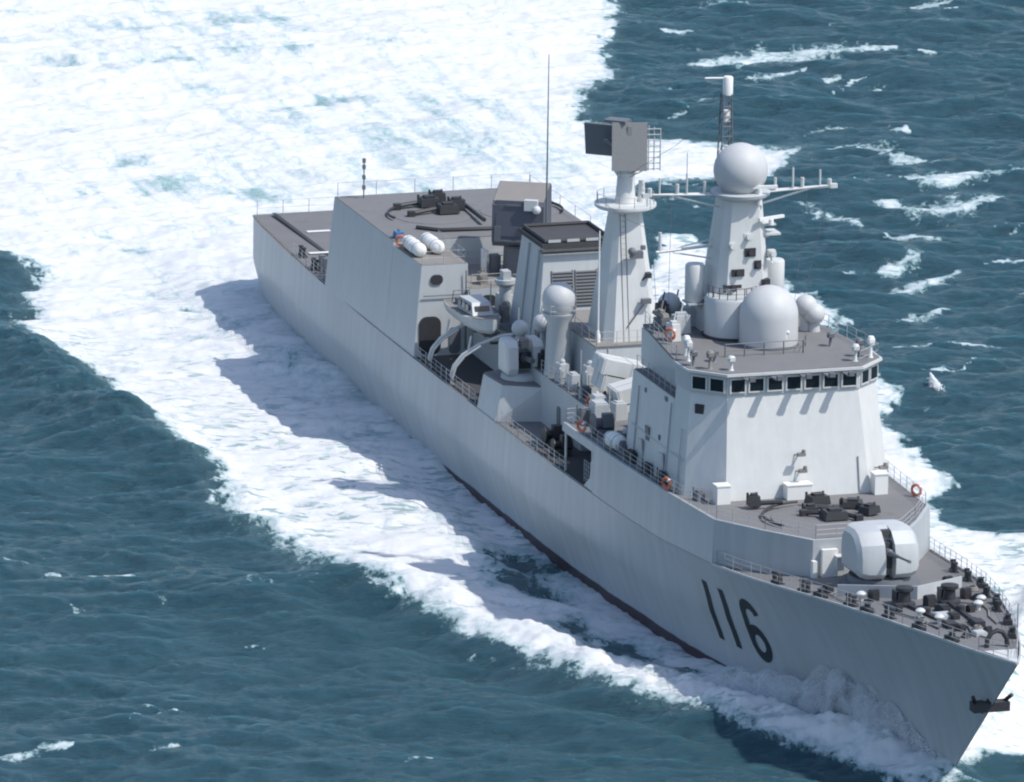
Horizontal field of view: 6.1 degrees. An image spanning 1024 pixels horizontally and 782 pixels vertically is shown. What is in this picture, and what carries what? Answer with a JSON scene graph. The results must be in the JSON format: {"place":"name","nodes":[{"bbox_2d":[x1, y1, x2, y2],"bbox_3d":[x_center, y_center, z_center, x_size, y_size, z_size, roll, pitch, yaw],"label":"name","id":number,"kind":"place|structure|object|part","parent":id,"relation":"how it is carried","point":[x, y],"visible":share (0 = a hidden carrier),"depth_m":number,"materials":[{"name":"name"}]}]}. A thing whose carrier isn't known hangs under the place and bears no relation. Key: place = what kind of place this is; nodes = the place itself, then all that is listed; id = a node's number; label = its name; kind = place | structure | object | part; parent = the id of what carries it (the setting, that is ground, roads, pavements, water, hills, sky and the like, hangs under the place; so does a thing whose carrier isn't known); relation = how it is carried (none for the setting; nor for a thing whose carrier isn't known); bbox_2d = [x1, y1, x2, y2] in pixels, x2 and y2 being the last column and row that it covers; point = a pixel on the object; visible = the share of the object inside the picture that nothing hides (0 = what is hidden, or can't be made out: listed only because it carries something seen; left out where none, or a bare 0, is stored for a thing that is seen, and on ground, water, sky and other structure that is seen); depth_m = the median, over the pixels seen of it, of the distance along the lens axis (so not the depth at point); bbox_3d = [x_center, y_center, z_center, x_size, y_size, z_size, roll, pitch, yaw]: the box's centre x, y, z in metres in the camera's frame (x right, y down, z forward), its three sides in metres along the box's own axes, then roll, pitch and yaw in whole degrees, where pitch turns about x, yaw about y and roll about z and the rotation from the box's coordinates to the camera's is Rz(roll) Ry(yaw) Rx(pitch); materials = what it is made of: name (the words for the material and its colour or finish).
{"place":"outdoors","nodes":[
{"label":"outdoors","id":0,"kind":"place"},
{"bbox_2d":[0,0,1023,781],"bbox_3d":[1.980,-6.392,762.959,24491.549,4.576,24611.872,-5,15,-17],"label":"sea","id":1,"kind":"structure","parent":0,"point":[246,534],"depth_m":745.50,"materials":[{"name":"liquid"}]},
{"bbox_2d":[252,61,1020,764],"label":"warship","id":2,"kind":"object","parent":1,"relation":"on","point":[778,531],"visible":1,"depth_m":673.56,"materials":[{"name":"paint"}]},
{"bbox_2d":[393,229,403,238],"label":"equipment box","id":3,"kind":"object","parent":2,"relation":"on","point":[397,232],"visible":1,"depth_m":727.53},
{"bbox_2d":[395,235,404,246],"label":"lifebuoy","id":4,"kind":"object","parent":2,"relation":"attached to","point":[397,238],"visible":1,"depth_m":725.40,"materials":[{"name":"orange plastic"}]},
{"bbox_2d":[402,235,426,256],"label":"life raft","id":5,"kind":"object","parent":2,"relation":"on","point":[414,246],"visible":1,"depth_m":723.09,"materials":[{"name":"white paint"}]},
{"bbox_2d":[420,232,444,253],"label":"life raft","id":6,"kind":"object","parent":2,"relation":"on","point":[430,241],"visible":1,"depth_m":724.09,"materials":[{"name":"white paint"}]},
{"bbox_2d":[443,289,500,333],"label":"motor boat","id":7,"kind":"object","parent":2,"relation":"on","point":[477,313],"visible":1,"depth_m":714.13,"materials":[{"name":"white plastic"}]},
{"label":"cabin window","id":8,"kind":"part","parent":7,"relation":"part of","materials":[{"name":"grey glass"}]},
{"bbox_2d":[576,420,586,432],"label":"lifebuoy","id":9,"kind":"object","parent":2,"relation":"attached to","point":[578,427],"visible":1,"depth_m":683.37,"materials":[{"name":"orange plastic"}]},
{"bbox_2d":[603,431,626,451],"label":"life raft","id":10,"kind":"object","parent":2,"relation":"attached to","point":[615,437],"visible":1,"depth_m":678.02,"materials":[{"name":"white paint"}]},
{"bbox_2d":[662,477,671,489],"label":"lifebuoy","id":11,"kind":"object","parent":2,"relation":"attached to","point":[668,479],"visible":1,"depth_m":666.45,"materials":[{"name":"orange plastic"}]},
{"bbox_2d":[664,327,675,340],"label":"lifebuoy","id":12,"kind":"object","parent":2,"relation":"attached to","point":[672,330],"visible":1,"depth_m":671.12,"materials":[{"name":"orange plastic"}]},
{"bbox_2d":[910,483,921,495],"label":"lifebuoy","id":13,"kind":"object","parent":2,"relation":"attached to","point":[912,487],"visible":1,"depth_m":665.75,"materials":[{"name":"orange plastic"}]},
{"bbox_2d":[703,665,935,758],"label":"bow spray","id":14,"kind":"object","parent":1,"relation":"on","point":[828,694],"visible":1,"depth_m":649.79,"materials":[{"name":"white liquid"}]},
{"bbox_2d":[731,673,965,760],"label":"spray drops","id":15,"kind":"object","parent":1,"relation":"on","point":[868,707],"visible":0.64,"depth_m":644.57,"materials":[{"name":"white liquid"}]},
{"bbox_2d":[926,372,945,392],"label":"spray burst","id":16,"kind":"object","parent":1,"relation":"on","point":[934,382],"visible":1,"depth_m":737.85,"materials":[{"name":"white liquid"}]}
]}

